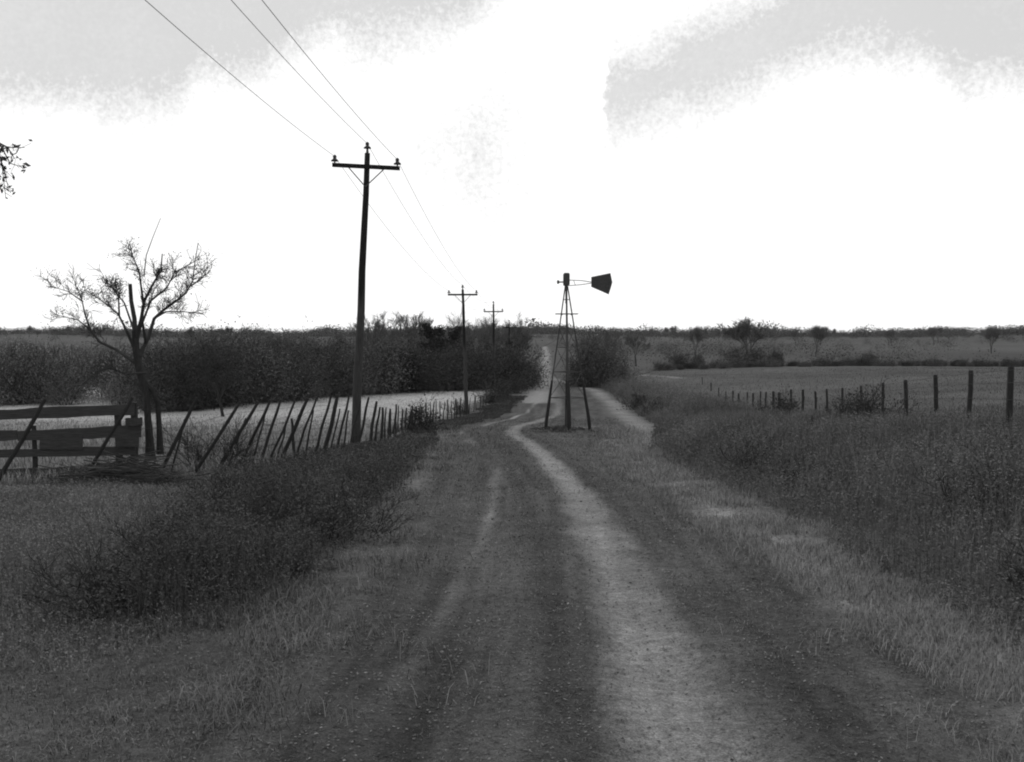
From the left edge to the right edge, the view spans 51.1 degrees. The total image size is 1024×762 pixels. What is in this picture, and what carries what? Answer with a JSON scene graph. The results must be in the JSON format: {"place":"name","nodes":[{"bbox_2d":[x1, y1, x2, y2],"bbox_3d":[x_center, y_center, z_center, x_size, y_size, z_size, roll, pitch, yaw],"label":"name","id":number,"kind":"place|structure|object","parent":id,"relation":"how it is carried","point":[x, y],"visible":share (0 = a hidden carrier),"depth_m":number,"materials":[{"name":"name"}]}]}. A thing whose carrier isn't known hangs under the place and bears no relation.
{"place":"outdoors","nodes":[
{"label":"outdoors","id":0,"kind":"place"},
{"bbox_2d":[0,383,504,485],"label":"dry field","id":1,"kind":"structure","parent":0,"point":[389,401],"depth_m":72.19,"materials":[{"name":"grey plant"}]},
{"bbox_2d":[0,342,38,405],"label":"shrub","id":2,"kind":"object","parent":1,"relation":"on","point":[7,386],"visible":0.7,"depth_m":81.86,"materials":[{"name":"grey plant"}]},
{"bbox_2d":[0,333,48,403],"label":"shrub","id":3,"kind":"object","parent":1,"relation":"on","point":[4,353],"visible":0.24,"depth_m":83.53,"materials":[{"name":"grey plant"}]},
{"bbox_2d":[3,339,73,403],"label":"shrub","id":4,"kind":"object","parent":1,"relation":"on","point":[30,363],"visible":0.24,"depth_m":84.17,"materials":[{"name":"grey plant"}]},
{"bbox_2d":[0,335,95,405],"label":"shrub","id":5,"kind":"object","parent":1,"relation":"on","point":[40,378],"visible":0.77,"depth_m":82.53,"materials":[{"name":"grey plant"}]},
{"bbox_2d":[8,348,113,405],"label":"shrub","id":6,"kind":"object","parent":1,"relation":"on","point":[71,401],"visible":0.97,"depth_m":82.10,"materials":[{"name":"black plant"}]},
{"bbox_2d":[67,342,144,400],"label":"shrub","id":7,"kind":"object","parent":1,"relation":"on","point":[102,392],"visible":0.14,"depth_m":87.37,"materials":[{"name":"grey plant"}]},
{"bbox_2d":[93,361,139,404],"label":"shrub","id":8,"kind":"object","parent":1,"relation":"on","point":[112,390],"visible":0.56,"depth_m":82.14,"materials":[{"name":"grey plant"}]},
{"bbox_2d":[79,327,185,403],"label":"shrub","id":9,"kind":"object","parent":1,"relation":"on","point":[102,378],"visible":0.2,"depth_m":84.26,"materials":[{"name":"grey plant"}]},
{"bbox_2d":[98,340,222,414],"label":"shrub","id":10,"kind":"object","parent":1,"relation":"on","point":[169,403],"visible":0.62,"depth_m":74.21,"materials":[{"name":"black plant"}]},
{"bbox_2d":[121,362,228,411],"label":"shrub","id":11,"kind":"object","parent":1,"relation":"on","point":[188,401],"visible":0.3,"depth_m":75.41,"materials":[{"name":"grey plant"}]},
{"bbox_2d":[103,329,266,410],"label":"shrub","id":12,"kind":"object","parent":1,"relation":"on","point":[146,359],"visible":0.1,"depth_m":78.61,"materials":[{"name":"grey plant"}]},
{"bbox_2d":[122,334,251,406],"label":"shrub","id":13,"kind":"object","parent":1,"relation":"on","point":[192,365],"visible":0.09,"depth_m":79.86,"materials":[{"name":"grey plant"}]},
{"bbox_2d":[174,327,214,353],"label":"bare tree","id":14,"kind":"object","parent":1,"relation":"on","point":[198,335],"visible":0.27,"depth_m":89.98,"materials":[{"name":"grey plant"}]},
{"bbox_2d":[145,317,273,411],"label":"shrub","id":15,"kind":"object","parent":1,"relation":"on","point":[205,389],"visible":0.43,"depth_m":75.90,"materials":[{"name":"black plant"}]},
{"bbox_2d":[181,337,254,416],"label":"tree","id":16,"kind":"object","parent":1,"relation":"on","point":[216,366],"visible":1,"depth_m":67.25,"materials":[{"name":"black plant"}]},
{"bbox_2d":[189,316,268,408],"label":"shrub","id":17,"kind":"object","parent":1,"relation":"on","point":[244,382],"visible":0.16,"depth_m":79.65,"materials":[{"name":"grey plant"}]},
{"bbox_2d":[172,330,328,406],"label":"shrub","id":18,"kind":"object","parent":1,"relation":"on","point":[262,357],"visible":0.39,"depth_m":83.97,"materials":[{"name":"grey plant"}]},
{"bbox_2d":[220,323,297,363],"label":"shrub","id":19,"kind":"object","parent":1,"relation":"on","point":[263,345],"visible":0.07,"depth_m":90.97,"materials":[{"name":"grey plant"}]},
{"bbox_2d":[232,335,303,402],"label":"shrub","id":20,"kind":"object","parent":1,"relation":"on","point":[270,371],"visible":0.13,"depth_m":84.78,"materials":[{"name":"grey plant"}]},
{"bbox_2d":[242,344,305,403],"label":"shrub","id":21,"kind":"object","parent":1,"relation":"on","point":[276,379],"visible":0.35,"depth_m":85.07,"materials":[{"name":"grey plant"}]},
{"bbox_2d":[262,327,304,352],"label":"bare tree","id":22,"kind":"object","parent":1,"relation":"on","point":[284,335],"visible":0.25,"depth_m":99.15,"materials":[{"name":"grey plant"}]},
{"bbox_2d":[275,339,343,400],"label":"shrub","id":23,"kind":"object","parent":1,"relation":"on","point":[306,386],"visible":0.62,"depth_m":87.24,"materials":[{"name":"grey plant"}]},
{"bbox_2d":[270,331,353,397],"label":"shrub","id":24,"kind":"object","parent":1,"relation":"on","point":[318,357],"visible":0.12,"depth_m":92.42,"materials":[{"name":"grey plant"}]},
{"bbox_2d":[282,315,345,394],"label":"shrub","id":25,"kind":"object","parent":1,"relation":"on","point":[315,349],"visible":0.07,"depth_m":95.50,"materials":[{"name":"grey plant"}]},
{"bbox_2d":[297,336,362,396],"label":"shrub","id":26,"kind":"object","parent":1,"relation":"on","point":[336,379],"visible":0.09,"depth_m":93.02,"materials":[{"name":"grey plant"}]},
{"bbox_2d":[290,333,393,397],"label":"shrub","id":27,"kind":"object","parent":1,"relation":"on","point":[348,376],"visible":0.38,"depth_m":92.78,"materials":[{"name":"grey plant"}]},
{"bbox_2d":[323,337,396,395],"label":"shrub","id":28,"kind":"object","parent":1,"relation":"on","point":[375,378],"visible":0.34,"depth_m":96.17,"materials":[{"name":"grey plant"}]},
{"bbox_2d":[346,311,404,353],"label":"bare tree","id":29,"kind":"object","parent":1,"relation":"on","point":[380,326],"visible":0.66,"depth_m":111.85,"materials":[{"name":"grey plant"}]},
{"bbox_2d":[363,316,435,394],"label":"shrub","id":30,"kind":"object","parent":1,"relation":"on","point":[393,365],"visible":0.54,"depth_m":97.73,"materials":[{"name":"grey plant"}]},
{"bbox_2d":[388,311,426,351],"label":"bare tree","id":31,"kind":"object","parent":1,"relation":"on","point":[412,327],"visible":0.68,"depth_m":121.72,"materials":[{"name":"grey plant"}]},
{"bbox_2d":[374,323,443,392],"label":"shrub","id":32,"kind":"object","parent":1,"relation":"on","point":[421,353],"visible":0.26,"depth_m":101.12,"materials":[{"name":"grey plant"}]},
{"bbox_2d":[372,332,461,394],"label":"shrub","id":33,"kind":"object","parent":1,"relation":"on","point":[421,374],"visible":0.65,"depth_m":99.19,"materials":[{"name":"grey plant"}]},
{"bbox_2d":[416,323,452,363],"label":"evergreen tree","id":34,"kind":"object","parent":1,"relation":"on","point":[429,330],"visible":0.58,"depth_m":107.79,"materials":[{"name":"black plant"}]},
{"bbox_2d":[419,342,471,390],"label":"shrub","id":35,"kind":"object","parent":1,"relation":"on","point":[437,383],"visible":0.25,"depth_m":102.91,"materials":[{"name":"grey plant"}]},
{"bbox_2d":[444,324,471,350],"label":"evergreen tree","id":36,"kind":"object","parent":1,"relation":"on","point":[454,334],"visible":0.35,"depth_m":111.43,"materials":[{"name":"black plant"}]},
{"bbox_2d":[417,338,525,391],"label":"shrub","id":37,"kind":"object","parent":1,"relation":"on","point":[481,374],"visible":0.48,"depth_m":103.67,"materials":[{"name":"grey plant"}]},
{"bbox_2d":[472,382,505,403],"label":"shrub","id":38,"kind":"object","parent":1,"relation":"on","point":[493,393],"visible":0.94,"depth_m":84.00,"materials":[{"name":"grey plant"}]},
{"bbox_2d":[474,318,509,346],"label":"bare tree","id":39,"kind":"object","parent":1,"relation":"on","point":[487,332],"visible":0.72,"depth_m":127.36,"materials":[{"name":"grey plant"}]},
{"bbox_2d":[0,367,1023,761],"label":"ground","id":40,"kind":"structure","parent":0,"point":[140,749],"depth_m":8.30,"materials":[{"name":"grey plant"}]},
{"bbox_2d":[0,139,31,198],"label":"roadside tree","id":41,"kind":"object","parent":40,"relation":"on","point":[2,158],"visible":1,"depth_m":11.52,"materials":[{"name":"black plant"}]},
{"bbox_2d":[0,402,143,477],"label":"board fence","id":42,"kind":"object","parent":40,"relation":"on","point":[62,442],"visible":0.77,"depth_m":19.95,"materials":[{"name":"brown wood"}]},
{"bbox_2d":[30,218,216,460],"bbox_3d":[-7.552,-0.797,20.574,3.873,4.660,2.186,0,2,0],"label":"bare tree","id":43,"kind":"object","parent":40,"relation":"on","point":[147,387],"visible":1,"depth_m":20.59,"materials":[{"name":"black plant"}]},
{"bbox_2d":[35,450,212,485],"bbox_3d":[-6.956,1.629,19.262,3.030,0.815,1.991,-1,2,-16],"label":"brush pile","id":44,"kind":"object","parent":40,"relation":"on","point":[128,470],"visible":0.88,"depth_m":19.12,"materials":[{"name":"grey wood"}]},
{"bbox_2d":[11,523,264,631],"bbox_3d":[-3.435,1.936,9.952,2.607,0.994,2.500,0,2,-12],"label":"bramble","id":45,"kind":"object","parent":40,"relation":"on","point":[95,584],"visible":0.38,"depth_m":9.89,"materials":[{"name":"black plant"}]},
{"bbox_2d":[14,507,283,624],"bbox_3d":[-3.677,1.890,10.639,2.662,1.059,2.776,-1,2,-20],"label":"bramble","id":46,"kind":"object","parent":40,"relation":"on","point":[115,576],"visible":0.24,"depth_m":10.53,"materials":[{"name":"black plant"}]},
{"bbox_2d":[0,462,347,673],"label":"pale weeds","id":47,"kind":"object","parent":40,"relation":"on","point":[56,490],"visible":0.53,"depth_m":12.16,"materials":[{"name":"grey plant"}]},
{"bbox_2d":[95,503,256,562],"bbox_3d":[-4.023,2.029,12.967,2.349,0.896,2.253,0,2,-1],"label":"bramble","id":48,"kind":"object","parent":40,"relation":"on","point":[154,527],"visible":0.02,"depth_m":13.11,"materials":[{"name":"grey plant"}]},
{"bbox_2d":[0,597,364,761],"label":"rough grass","id":49,"kind":"structure","parent":40,"relation":"on","point":[86,703],"depth_m":6.80,"materials":[{"name":"grey plant"}]},
{"bbox_2d":[97,492,311,573],"bbox_3d":[-3.544,1.955,12.556,2.883,1.100,2.765,-1,2,-15],"label":"bramble","id":50,"kind":"object","parent":40,"relation":"on","point":[133,529],"visible":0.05,"depth_m":12.68,"materials":[{"name":"grey plant"}]},
{"bbox_2d":[144,413,269,469],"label":"dry bush","id":51,"kind":"object","parent":40,"relation":"on","point":[224,450],"visible":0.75,"depth_m":22.52,"materials":[{"name":"grey plant"}]},
{"bbox_2d":[119,496,307,550],"bbox_3d":[-3.766,1.933,13.858,2.681,1.023,2.572,1,2,17],"label":"bramble","id":52,"kind":"object","parent":40,"relation":"on","point":[201,514],"visible":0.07,"depth_m":13.52,"materials":[{"name":"grey plant"}]},
{"bbox_2d":[144,463,296,519],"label":"bramble","id":53,"kind":"object","parent":40,"relation":"on","point":[223,476],"visible":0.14,"depth_m":17.19,"materials":[{"name":"grey plant"}]},
{"bbox_2d":[0,390,508,480],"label":"stake fence","id":54,"kind":"object","parent":40,"relation":"on","point":[172,446],"visible":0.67,"depth_m":25.18,"materials":[{"name":"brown wood"}]},
{"bbox_2d":[199,456,328,495],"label":"bramble","id":55,"kind":"object","parent":40,"relation":"on","point":[239,474],"visible":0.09,"depth_m":18.51,"materials":[{"name":"grey plant"}]},
{"bbox_2d":[188,524,341,595],"bbox_3d":[-2.591,1.809,10.907,1.742,0.693,1.817,0,2,10],"label":"bramble","id":56,"kind":"object","parent":40,"relation":"on","point":[297,565],"visible":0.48,"depth_m":10.72,"materials":[{"name":"grey plant"}]},
{"bbox_2d":[7,395,525,651],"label":"brambles","id":57,"kind":"object","parent":40,"relation":"on","point":[392,455],"visible":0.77,"depth_m":11.71,"materials":[{"name":"black plant"}]},
{"bbox_2d":[0,423,538,734],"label":"shoulder grass","id":58,"kind":"structure","parent":40,"relation":"on","point":[436,447],"depth_m":8.87,"materials":[{"name":"grey plant"}]},
{"bbox_2d":[173,460,393,520],"bbox_3d":[-3.351,1.827,15.835,3.110,1.186,2.983,-1,3,-29],"label":"bramble","id":59,"kind":"object","parent":40,"relation":"on","point":[214,492],"visible":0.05,"depth_m":15.86,"materials":[{"name":"grey plant"}]},
{"bbox_2d":[227,475,420,550],"bbox_3d":[-2.252,1.738,13.704,2.754,1.095,2.871,-1,3,-28],"label":"bramble","id":60,"kind":"object","parent":40,"relation":"on","point":[338,519],"visible":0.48,"depth_m":13.47,"materials":[{"name":"black plant"}]},
{"bbox_2d":[331,142,400,442],"bbox_3d":[-4.269,-2.232,31.581,2.068,9.576,0.372,0,2,2],"label":"utility pole","id":61,"kind":"object","parent":40,"relation":"on","point":[366,166],"visible":0.98,"depth_m":31.52,"materials":[{"name":"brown wood"}]},
{"bbox_2d":[145,0,502,325],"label":"line wire","id":62,"kind":"object","parent":61,"relation":"attached to","point":[273,109],"visible":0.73,"depth_m":22.49,"materials":[{"name":"grey metal"}]},
{"bbox_2d":[396,392,447,431],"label":"shrub","id":63,"kind":"object","parent":40,"relation":"on","point":[419,419],"visible":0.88,"depth_m":42.93,"materials":[{"name":"grey plant"}]},
{"bbox_2d":[447,285,477,412],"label":"utility pole","id":64,"kind":"object","parent":40,"relation":"on","point":[464,352],"visible":0.98,"depth_m":71.58,"materials":[{"name":"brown wood"}]},
{"bbox_2d":[425,333,511,390],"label":"shrub","id":65,"kind":"object","parent":40,"relation":"on","point":[455,353],"visible":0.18,"depth_m":106.53,"materials":[{"name":"grey plant"}]},
{"bbox_2d":[444,306,495,349],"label":"bare tree","id":66,"kind":"object","parent":40,"relation":"on","point":[468,334],"visible":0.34,"depth_m":138.54,"materials":[{"name":"grey plant"}]},
{"bbox_2d":[449,337,525,389],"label":"shrub","id":67,"kind":"object","parent":40,"relation":"on","point":[497,365],"visible":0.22,"depth_m":107.13,"materials":[{"name":"grey plant"}]},
{"bbox_2d":[476,311,536,353],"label":"bare tree","id":68,"kind":"object","parent":40,"relation":"on","point":[514,330],"visible":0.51,"depth_m":148.45,"materials":[{"name":"grey plant"}]},
{"bbox_2d":[0,433,1023,761],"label":"leaf litter","id":69,"kind":"object","parent":40,"relation":"on","point":[516,631],"visible":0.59,"depth_m":8.34,"materials":[{"name":"grey plant"}]},
{"bbox_2d":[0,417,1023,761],"bbox_3d":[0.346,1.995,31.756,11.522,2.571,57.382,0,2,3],"label":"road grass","id":70,"kind":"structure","parent":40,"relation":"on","point":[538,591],"depth_m":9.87,"materials":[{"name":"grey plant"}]},
{"bbox_2d":[473,328,557,389],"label":"shrub","id":71,"kind":"object","parent":40,"relation":"on","point":[526,367],"visible":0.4,"depth_m":110.30,"materials":[{"name":"grey plant"}]},
{"bbox_2d":[503,372,529,393],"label":"shrub","id":72,"kind":"object","parent":40,"relation":"on","point":[513,385],"visible":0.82,"depth_m":99.72,"materials":[{"name":"black plant"}]},
{"bbox_2d":[521,425,601,432],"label":"grass","id":73,"kind":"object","parent":40,"relation":"on","point":[560,428],"visible":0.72,"depth_m":42.42,"materials":[{"name":"grey plant"}]},
{"bbox_2d":[544,273,611,429],"bbox_3d":[2.681,-1.011,44.005,2.051,6.824,2.005,-2,3,-44],"label":"windmill","id":74,"kind":"object","parent":40,"relation":"on","point":[603,283],"visible":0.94,"depth_m":43.87,"materials":[{"name":"metal"}]},
{"bbox_2d":[559,331,608,387],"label":"bush","id":75,"kind":"object","parent":40,"relation":"on","point":[574,373],"visible":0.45,"depth_m":119.01,"materials":[{"name":"grey plant"}]},
{"bbox_2d":[563,324,630,387],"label":"bush","id":76,"kind":"object","parent":40,"relation":"on","point":[599,370],"visible":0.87,"depth_m":116.83,"materials":[{"name":"black plant"}]},
{"bbox_2d":[592,327,625,354],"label":"bare tree","id":77,"kind":"object","parent":40,"relation":"on","point":[607,336],"visible":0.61,"depth_m":151.75,"materials":[{"name":"grey plant"}]},
{"bbox_2d":[576,331,662,386],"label":"bush","id":78,"kind":"object","parent":40,"relation":"on","point":[624,373],"visible":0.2,"depth_m":121.31,"materials":[{"name":"grey plant"}]},
{"bbox_2d":[615,387,651,409],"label":"shrub","id":79,"kind":"object","parent":40,"relation":"on","point":[638,399],"visible":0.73,"depth_m":75.12,"materials":[{"name":"grey plant"}]},
{"bbox_2d":[695,430,820,474],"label":"bramble","id":80,"kind":"object","parent":40,"relation":"on","point":[753,448],"visible":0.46,"depth_m":22.46,"materials":[{"name":"grey plant"}]},
{"bbox_2d":[754,383,806,416],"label":"shrub","id":81,"kind":"object","parent":40,"relation":"on","point":[787,406],"visible":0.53,"depth_m":44.05,"materials":[{"name":"grey plant"}]},
{"bbox_2d":[597,371,1023,649],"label":"weeds","id":82,"kind":"object","parent":40,"relation":"on","point":[685,402],"visible":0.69,"depth_m":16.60,"materials":[{"name":"grey plant"}]},
{"bbox_2d":[762,453,870,488],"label":"bramble","id":83,"kind":"object","parent":40,"relation":"on","point":[803,465],"visible":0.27,"depth_m":18.97,"materials":[{"name":"grey plant"}]},
{"bbox_2d":[817,388,871,418],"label":"shrub","id":84,"kind":"object","parent":40,"relation":"on","point":[841,404],"visible":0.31,"depth_m":29.96,"materials":[{"name":"grey plant"}]},
{"bbox_2d":[702,366,1023,425],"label":"post fence","id":85,"kind":"object","parent":40,"relation":"on","point":[1010,392],"visible":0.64,"depth_m":25.18,"materials":[{"name":"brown wood"}]},
{"bbox_2d":[829,375,920,418],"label":"shrub","id":86,"kind":"object","parent":40,"relation":"on","point":[859,403],"visible":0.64,"depth_m":26.87,"materials":[{"name":"grey plant"}]},
{"bbox_2d":[887,433,1017,479],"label":"bramble","id":87,"kind":"object","parent":40,"relation":"on","point":[949,454],"visible":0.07,"depth_m":16.44,"materials":[{"name":"grey plant"}]},
{"bbox_2d":[889,444,1023,530],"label":"bramble","id":88,"kind":"object","parent":40,"relation":"on","point":[971,482],"visible":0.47,"depth_m":13.14,"materials":[{"name":"grey plant"}]},
{"bbox_2d":[926,457,1023,520],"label":"bramble","id":89,"kind":"object","parent":40,"relation":"on","point":[991,495],"visible":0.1,"depth_m":13.26,"materials":[{"name":"grey plant"}]},
{"bbox_2d":[978,536,1023,628],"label":"bramble","id":90,"kind":"object","parent":40,"relation":"on","point":[1021,575],"visible":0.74,"depth_m":9.45,"materials":[{"name":"grey plant"}]},
{"bbox_2d":[0,333,1023,367],"bbox_3d":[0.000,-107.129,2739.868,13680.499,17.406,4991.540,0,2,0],"label":"hills","id":91,"kind":"structure","parent":0,"point":[1011,349],"depth_m":692.59,"materials":[{"name":"grey plant"}]},
{"bbox_2d":[0,318,1023,363],"bbox_3d":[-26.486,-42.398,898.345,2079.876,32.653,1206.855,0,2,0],"label":"distant woods","id":92,"kind":"object","parent":91,"relation":"on","point":[965,332],"visible":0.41,"depth_m":1127.71,"materials":[{"name":"grey plant"}]},
{"bbox_2d":[622,331,652,365],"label":"bare tree","id":93,"kind":"object","parent":91,"relation":"on","point":[633,342],"visible":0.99,"depth_m":259.42,"materials":[{"name":"grey plant"}]},
{"bbox_2d":[683,325,706,353],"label":"bare tree","id":94,"kind":"object","parent":91,"relation":"on","point":[698,335],"visible":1,"depth_m":360.25,"materials":[{"name":"grey plant"}]},
{"bbox_2d":[715,340,752,362],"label":"hedge bush","id":95,"kind":"object","parent":91,"relation":"on","point":[732,352],"visible":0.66,"depth_m":261.92,"materials":[{"name":"grey plant"}]},
{"bbox_2d":[713,317,780,353],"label":"bare tree","id":96,"kind":"object","parent":91,"relation":"on","point":[741,328],"visible":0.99,"depth_m":285.97,"materials":[{"name":"grey plant"}]},
{"bbox_2d":[743,343,768,364],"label":"hedge bush","id":97,"kind":"object","parent":91,"relation":"on","point":[755,356],"visible":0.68,"depth_m":263.04,"materials":[{"name":"grey plant"}]},
{"bbox_2d":[809,325,832,356],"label":"bare tree","id":98,"kind":"object","parent":91,"relation":"on","point":[818,334],"visible":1,"depth_m":418.04,"materials":[{"name":"grey plant"}]},
{"bbox_2d":[980,326,1005,352],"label":"bare tree","id":99,"kind":"object","parent":91,"relation":"on","point":[989,333],"visible":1,"depth_m":477.31,"materials":[{"name":"grey plant"}]},
{"bbox_2d":[0,0,1023,332],"label":"sky","id":100,"kind":"structure","parent":0,"point":[846,165],"materials":[{"name":"white"}]},
{"bbox_2d":[170,346,1023,761],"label":"dirt road","id":101,"kind":"structure","parent":0,"point":[652,722],"depth_m":7.93,"materials":[{"name":"grey soil"}]},
{"bbox_2d":[0,435,1020,761],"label":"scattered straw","id":102,"kind":"object","parent":101,"relation":"on","point":[500,581],"visible":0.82,"depth_m":9.70,"materials":[{"name":"grey plant"}]},
{"bbox_2d":[570,423,1023,761],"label":"dry verge grass","id":103,"kind":"structure","parent":101,"relation":"on","point":[631,452],"depth_m":10.47,"materials":[{"name":"grey plant"}]},
{"bbox_2d":[624,366,1023,418],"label":"pasture","id":104,"kind":"structure","parent":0,"point":[792,381],"depth_m":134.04,"materials":[{"name":"grey plant"}]},
{"bbox_2d":[663,347,693,368],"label":"hedge bush","id":105,"kind":"object","parent":104,"relation":"on","point":[680,359],"visible":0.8,"depth_m":231.77,"materials":[{"name":"grey plant"}]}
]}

